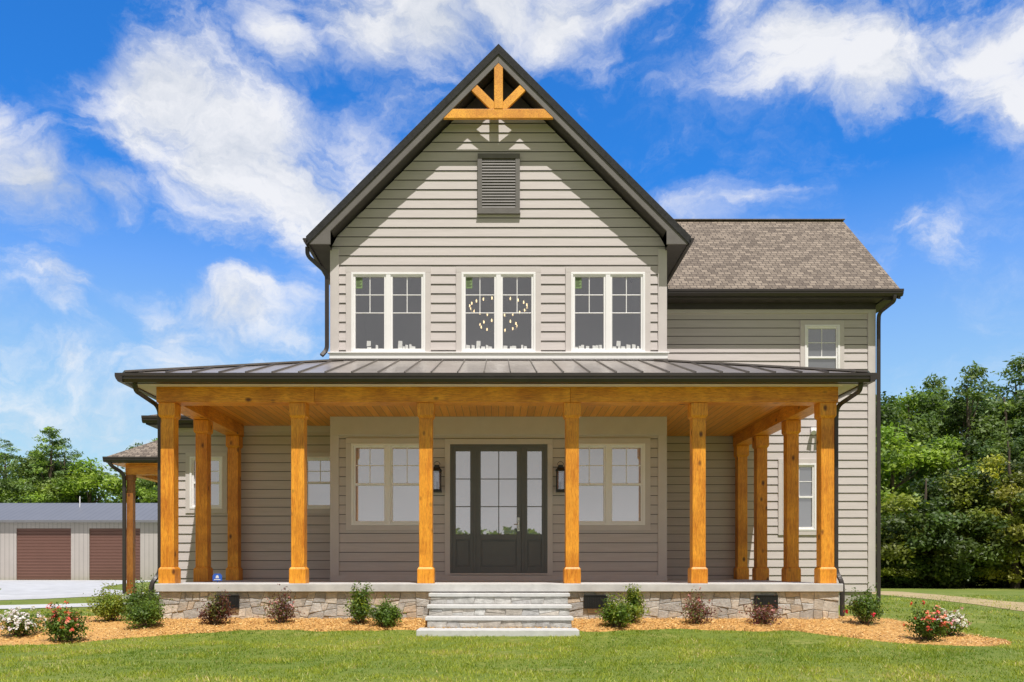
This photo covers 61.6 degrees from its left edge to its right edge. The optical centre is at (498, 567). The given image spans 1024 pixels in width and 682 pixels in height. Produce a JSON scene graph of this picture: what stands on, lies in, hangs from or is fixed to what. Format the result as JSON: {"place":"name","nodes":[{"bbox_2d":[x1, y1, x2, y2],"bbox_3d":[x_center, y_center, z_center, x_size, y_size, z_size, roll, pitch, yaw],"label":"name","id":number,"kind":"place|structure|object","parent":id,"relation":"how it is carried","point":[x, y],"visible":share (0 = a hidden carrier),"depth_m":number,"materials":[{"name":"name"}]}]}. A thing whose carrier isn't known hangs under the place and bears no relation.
{"place":"outdoors","nodes":[
{"label":"outdoors","id":0,"kind":"place"},
{"bbox_2d":[0,603,98,608],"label":"path","id":1,"kind":"structure","parent":0,"point":[40,606],"depth_m":18.89,"materials":[{"name":"concrete"}]},
{"bbox_2d":[0,496,157,579],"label":"garage","id":2,"kind":"structure","parent":0,"point":[61,541],"depth_m":59.07,"materials":[{"name":"beige metal"}]},
{"bbox_2d":[17,528,70,579],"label":"door","id":3,"kind":"structure","parent":2,"relation":"in","point":[42,553],"depth_m":59.08,"materials":[{"name":"brown metal"}]},
{"bbox_2d":[90,528,139,579],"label":"door","id":4,"kind":"structure","parent":2,"relation":"in","point":[105,543],"depth_m":59.08,"materials":[{"name":"brown metal"}]},
{"bbox_2d":[0,580,157,599],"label":"driveway","id":5,"kind":"structure","parent":0,"point":[25,589],"depth_m":34.59,"materials":[{"name":"grey concrete"}]},
{"bbox_2d":[0,581,1023,681],"bbox_3d":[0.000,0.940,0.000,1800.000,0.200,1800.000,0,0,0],"label":"ground","id":6,"kind":"structure","parent":0,"point":[980,590],"depth_m":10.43,"materials":[{"name":"green plant"}]},
{"bbox_2d":[0,452,18,494],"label":"pine tree","id":7,"kind":"object","parent":6,"relation":"on","point":[7,464],"visible":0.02,"depth_m":86.62,"materials":[{"name":"green plant"}]},
{"bbox_2d":[0,475,22,499],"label":"tree","id":8,"kind":"object","parent":6,"relation":"on","point":[3,493],"visible":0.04,"depth_m":83.20,"materials":[{"name":"green plant"}]},
{"bbox_2d":[0,439,23,502],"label":"pine tree","id":9,"kind":"object","parent":6,"relation":"on","point":[3,460],"visible":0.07,"depth_m":83.93,"materials":[{"name":"green plant"}]},
{"bbox_2d":[10,450,42,501],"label":"pine tree","id":10,"kind":"object","parent":6,"relation":"on","point":[29,453],"visible":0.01,"depth_m":84.20,"materials":[{"name":"green plant"}]},
{"bbox_2d":[0,452,88,502],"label":"tree","id":11,"kind":"object","parent":6,"relation":"on","point":[19,471],"visible":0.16,"depth_m":79.22,"materials":[{"name":"green plant"}]},
{"bbox_2d":[7,426,83,502],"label":"pine tree","id":12,"kind":"object","parent":6,"relation":"on","point":[40,468],"visible":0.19,"depth_m":77.59,"materials":[{"name":"green plant"}]},
{"bbox_2d":[35,437,86,502],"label":"pine tree","id":13,"kind":"object","parent":6,"relation":"on","point":[68,457],"visible":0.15,"depth_m":78.68,"materials":[{"name":"green plant"}]},
{"bbox_2d":[0,454,139,502],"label":"wood","id":14,"kind":"object","parent":6,"relation":"on","point":[109,495],"depth_m":94.11,"materials":[{"name":"green plant"}]},
{"bbox_2d":[26,456,145,502],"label":"tree","id":15,"kind":"object","parent":6,"relation":"on","point":[91,476],"visible":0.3,"depth_m":78.22,"materials":[{"name":"green plant"}]},
{"bbox_2d":[102,442,156,502],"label":"pine tree","id":16,"kind":"object","parent":6,"relation":"on","point":[120,494],"visible":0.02,"depth_m":82.78,"materials":[{"name":"green plant"}]},
{"bbox_2d":[135,438,157,502],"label":"pine tree","id":17,"kind":"object","parent":6,"relation":"on","point":[138,491],"visible":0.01,"depth_m":80.56,"materials":[{"name":"green plant"}]},
{"bbox_2d":[136,481,156,502],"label":"tree","id":18,"kind":"object","parent":6,"relation":"on","point":[147,488],"visible":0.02,"depth_m":83.66,"materials":[{"name":"green plant"}]},
{"bbox_2d":[137,485,157,502],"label":"tree","id":19,"kind":"object","parent":6,"relation":"on","point":[153,498],"visible":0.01,"depth_m":77.20,"materials":[{"name":"green plant"}]},
{"bbox_2d":[102,44,903,635],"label":"house","id":20,"kind":"structure","parent":6,"relation":"on","point":[656,402],"depth_m":16.71,"materials":[{"name":"beige wood"}]},
{"bbox_2d":[185,452,227,512],"bbox_3d":[-6.040,-1.760,17.805,0.860,1.260,0.110,0,0,0],"label":"window","id":21,"kind":"structure","parent":20,"relation":"in","point":[219,463],"depth_m":17.76,"materials":[{"name":"white plastic"}]},
{"bbox_2d":[213,574,221,581],"bbox_3d":[-4.890,0.177,14.952,0.160,0.155,0.022,0,0,0],"label":"security sign","id":22,"kind":"object","parent":20,"relation":"on","point":[217,577],"visible":1,"depth_m":14.94,"materials":[{"name":"blue plastic"}]},
{"bbox_2d":[307,452,329,512],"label":"window","id":23,"kind":"structure","parent":20,"relation":"in","point":[318,463],"depth_m":17.80,"materials":[{"name":"grey glass"}]},
{"bbox_2d":[346,438,418,530],"bbox_3d":[-2.140,-1.622,16.735,1.650,1.795,0.110,0,0,0],"label":"window","id":24,"kind":"structure","parent":20,"relation":"in","point":[382,474],"depth_m":16.73,"materials":[{"name":"white plastic"}]},
{"bbox_2d":[346,267,430,351],"bbox_3d":[-2.140,-5.012,16.735,1.650,1.665,0.110,0,0,0],"label":"window","id":25,"kind":"structure","parent":20,"relation":"in","point":[354,275],"depth_m":16.69,"materials":[{"name":"white plastic"}]},
{"bbox_2d":[469,287,527,331],"bbox_3d":[0.000,-6.066,18.500,1.264,1.787,1.264,0,0,0],"label":"chandelier","id":26,"kind":"object","parent":20,"relation":"hanging from","point":[504,314],"visible":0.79,"depth_m":18.43,"materials":[{"name":"silver metal"}]},
{"bbox_2d":[456,267,540,351],"bbox_3d":[0.000,-5.012,16.735,1.650,1.665,0.110,0,0,0],"label":"window","id":27,"kind":"structure","parent":20,"relation":"in","point":[464,275],"depth_m":16.69,"materials":[{"name":"white plastic"}]},
{"bbox_2d":[476,447,521,572],"bbox_3d":[0.005,-1.125,16.688,0.890,2.460,0.124,0,0,0],"label":"door","id":28,"kind":"structure","parent":20,"relation":"in","point":[498,469],"depth_m":16.72,"materials":[{"name":"grey paint"}]},
{"bbox_2d":[565,267,650,351],"bbox_3d":[2.127,-5.012,16.735,1.650,1.665,0.110,0,0,0],"label":"window","id":29,"kind":"structure","parent":20,"relation":"in","point":[573,275],"depth_m":16.69,"materials":[{"name":"white plastic"}]},
{"bbox_2d":[579,438,650,530],"bbox_3d":[2.127,-1.622,16.735,1.650,1.795,0.110,0,0,0],"label":"window","id":30,"kind":"structure","parent":20,"relation":"in","point":[614,473],"depth_m":16.73,"materials":[{"name":"white plastic"}]},
{"bbox_2d":[778,459,815,534],"bbox_3d":[6.710,-1.580,19.205,0.940,1.700,0.110,0,0,0],"label":"window","id":31,"kind":"structure","parent":20,"relation":"in","point":[807,467],"depth_m":19.17,"materials":[{"name":"white plastic"}]},
{"bbox_2d":[800,320,843,368],"bbox_3d":[7.220,-4.695,19.205,0.980,1.650,0.110,0,0,0],"label":"window","id":32,"kind":"structure","parent":20,"relation":"in","point":[821,341],"depth_m":19.17,"materials":[{"name":"white plastic"}]},
{"bbox_2d":[0,614,1011,645],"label":"mulch bed","id":33,"kind":"object","parent":6,"relation":"on","point":[880,627],"visible":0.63,"depth_m":12.88,"materials":[{"name":"brown wood"}]},
{"bbox_2d":[0,602,46,635],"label":"flower bush","id":34,"kind":"object","parent":33,"relation":"on","point":[16,620],"visible":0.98,"depth_m":12.20,"materials":[{"name":"white plant"}]},
{"bbox_2d":[35,599,92,641],"bbox_3d":[-5.951,0.733,11.867,0.705,0.612,0.669,0,0,-41],"label":"flower bush","id":35,"kind":"object","parent":33,"relation":"on","point":[67,626],"visible":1,"depth_m":11.79,"materials":[{"name":"green plant"}]},
{"bbox_2d":[81,580,133,621],"bbox_3d":[-6.069,0.522,13.485,0.719,0.678,0.630,0,0,22],"label":"shrub","id":36,"kind":"object","parent":33,"relation":"on","point":[110,606],"visible":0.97,"depth_m":13.40,"materials":[{"name":"green plant"}]},
{"bbox_2d":[120,577,158,617],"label":"shrub","id":37,"kind":"object","parent":33,"relation":"on","point":[134,597],"visible":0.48,"depth_m":13.71,"materials":[{"name":"green plant"}]},
{"bbox_2d":[124,573,158,612],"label":"shrub","id":38,"kind":"object","parent":33,"relation":"on","point":[146,590],"visible":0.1,"depth_m":14.50,"materials":[{"name":"green plant"}]},
{"bbox_2d":[119,590,173,627],"bbox_3d":[-5.311,0.624,12.934,0.756,0.592,0.782,0,0,-32],"label":"shrub","id":39,"kind":"object","parent":33,"relation":"on","point":[150,614],"visible":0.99,"depth_m":12.86,"materials":[{"name":"green plant"}]},
{"bbox_2d":[197,587,237,624],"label":"shrub","id":40,"kind":"object","parent":33,"relation":"on","point":[212,613],"visible":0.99,"depth_m":13.12,"materials":[{"name":"brown plant"}]},
{"bbox_2d":[257,584,304,623],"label":"shrub","id":41,"kind":"object","parent":33,"relation":"on","point":[280,613],"visible":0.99,"depth_m":13.26,"materials":[{"name":"brown plant"}]},
{"bbox_2d":[342,581,377,623],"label":"shrub","id":42,"kind":"object","parent":33,"relation":"on","point":[360,606],"visible":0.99,"depth_m":13.19,"materials":[{"name":"green plant"}]},
{"bbox_2d":[366,593,403,626],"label":"shrub","id":43,"kind":"object","parent":33,"relation":"on","point":[386,614],"visible":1,"depth_m":12.94,"materials":[{"name":"green plant"}]},
{"bbox_2d":[595,592,635,627],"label":"shrub","id":44,"kind":"object","parent":33,"relation":"on","point":[614,615],"visible":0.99,"depth_m":12.89,"materials":[{"name":"green plant"}]},
{"bbox_2d":[617,583,650,622],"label":"shrub","id":45,"kind":"object","parent":33,"relation":"on","point":[636,600],"visible":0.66,"depth_m":13.25,"materials":[{"name":"green plant"}]},
{"bbox_2d":[679,587,721,623],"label":"shrub","id":46,"kind":"object","parent":33,"relation":"on","point":[695,613],"visible":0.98,"depth_m":13.19,"materials":[{"name":"brown plant"}]},
{"bbox_2d":[738,595,786,624],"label":"shrub","id":47,"kind":"object","parent":33,"relation":"on","point":[762,616],"visible":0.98,"depth_m":13.14,"materials":[{"name":"brown plant"}]},
{"bbox_2d":[843,582,889,624],"bbox_3d":[5.644,0.553,13.264,0.637,0.670,0.642,0,0,-30],"label":"shrub","id":48,"kind":"object","parent":33,"relation":"on","point":[866,611],"visible":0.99,"depth_m":13.16,"materials":[{"name":"green plant"}]},
{"bbox_2d":[901,600,952,640],"bbox_3d":[5.976,0.742,11.898,0.635,0.580,0.616,0,0,0],"label":"flower bush","id":49,"kind":"object","parent":33,"relation":"on","point":[927,627],"visible":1,"depth_m":11.84,"materials":[{"name":"green plant"}]},
{"bbox_2d":[935,607,971,635],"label":"flower bush","id":50,"kind":"object","parent":33,"relation":"on","point":[956,621],"visible":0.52,"depth_m":12.25,"materials":[{"name":"white plant"}]},
{"bbox_2d":[881,515,918,586],"bbox_3d":[15.838,-1.004,37.168,4.412,3.874,4.927,0,0,-24],"label":"magnolia tree","id":51,"kind":"object","parent":6,"relation":"on","point":[897,533],"visible":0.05,"depth_m":35.75,"materials":[{"name":"green plant"}]},
{"bbox_2d":[881,396,923,515],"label":"tree","id":52,"kind":"object","parent":6,"relation":"on","point":[904,412],"visible":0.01,"depth_m":57.81,"materials":[{"name":"green plant"}]},
{"bbox_2d":[881,548,933,587],"bbox_3d":[16.473,-0.126,36.144,3.815,2.029,3.417,0,0,-28],"label":"bush","id":53,"kind":"object","parent":6,"relation":"on","point":[888,573],"visible":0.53,"depth_m":35.20,"materials":[{"name":"green plant"}]},
{"bbox_2d":[881,399,938,517],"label":"tree","id":54,"kind":"object","parent":6,"relation":"on","point":[890,416],"visible":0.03,"depth_m":47.95,"materials":[{"name":"green plant"}]},
{"bbox_2d":[881,421,968,519],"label":"tree","id":55,"kind":"object","parent":6,"relation":"on","point":[897,459],"visible":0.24,"depth_m":42.14,"materials":[{"name":"green plant"}]},
{"bbox_2d":[881,386,982,514],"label":"tree","id":56,"kind":"object","parent":6,"relation":"on","point":[920,401],"visible":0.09,"depth_m":50.40,"materials":[{"name":"green plant"}]},
{"bbox_2d":[900,373,963,476],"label":"pine tree","id":57,"kind":"object","parent":6,"relation":"on","point":[935,382],"visible":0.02,"depth_m":55.82,"materials":[{"name":"green plant"}]},
{"bbox_2d":[881,480,987,587],"bbox_3d":[17.510,-1.356,35.765,5.906,4.611,5.632,0,0,0],"label":"magnolia tree","id":58,"kind":"object","parent":6,"relation":"on","point":[932,530],"visible":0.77,"depth_m":34.57,"materials":[{"name":"green plant"}]},
{"bbox_2d":[900,433,1000,510],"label":"tree","id":59,"kind":"object","parent":6,"relation":"on","point":[946,443],"visible":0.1,"depth_m":43.11,"materials":[{"name":"green plant"}]},
{"bbox_2d":[919,549,998,587],"bbox_3d":[18.921,-0.126,36.004,3.502,2.029,3.836,0,0,0],"label":"bush","id":60,"kind":"object","parent":6,"relation":"on","point":[982,571],"visible":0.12,"depth_m":35.18,"materials":[{"name":"green plant"}]},
{"bbox_2d":[898,464,1023,587],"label":"magnolia tree","id":61,"kind":"object","parent":6,"relation":"on","point":[961,487],"visible":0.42,"depth_m":35.24,"materials":[{"name":"green plant"}]},
{"bbox_2d":[920,535,1020,586],"bbox_3d":[20.299,-0.565,38.037,5.549,2.951,4.970,0,0,-14],"label":"bush","id":62,"kind":"object","parent":6,"relation":"on","point":[970,584],"depth_m":37.48,"materials":[{"name":"green plant"}]},
{"bbox_2d":[920,386,1021,445],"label":"tree","id":63,"kind":"object","parent":6,"relation":"on","point":[993,392],"visible":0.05,"depth_m":56.93,"materials":[{"name":"green plant"}]},
{"bbox_2d":[938,360,1012,582],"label":"pine tree","id":64,"kind":"object","parent":6,"relation":"on","point":[972,373],"visible":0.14,"depth_m":48.73,"materials":[{"name":"green plant"}]},
{"bbox_2d":[935,448,1023,587],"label":"magnolia tree","id":65,"kind":"object","parent":6,"relation":"on","point":[1012,487],"visible":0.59,"depth_m":34.81,"materials":[{"name":"green plant"}]},
{"bbox_2d":[948,435,1023,505],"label":"tree","id":66,"kind":"object","parent":6,"relation":"on","point":[1017,446],"visible":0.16,"depth_m":43.05,"materials":[{"name":"green plant"}]},
{"bbox_2d":[950,390,1023,479],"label":"tree","id":67,"kind":"object","parent":6,"relation":"on","point":[1003,413],"visible":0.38,"depth_m":49.04,"materials":[{"name":"green plant"}]},
{"bbox_2d":[987,352,1023,436],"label":"pine tree","id":68,"kind":"object","parent":6,"relation":"on","point":[1019,366],"visible":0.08,"depth_m":57.99,"materials":[{"name":"green plant"}]},
{"bbox_2d":[0,0,1023,501],"label":"sky","id":69,"kind":"structure","parent":0,"point":[167,166],"materials":[{"name":"blue"}]},
{"bbox_2d":[872,591,1023,610],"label":"dirt track","id":70,"kind":"structure","parent":0,"point":[964,600],"depth_m":22.58,"materials":[{"name":"beige soil"}]}
]}

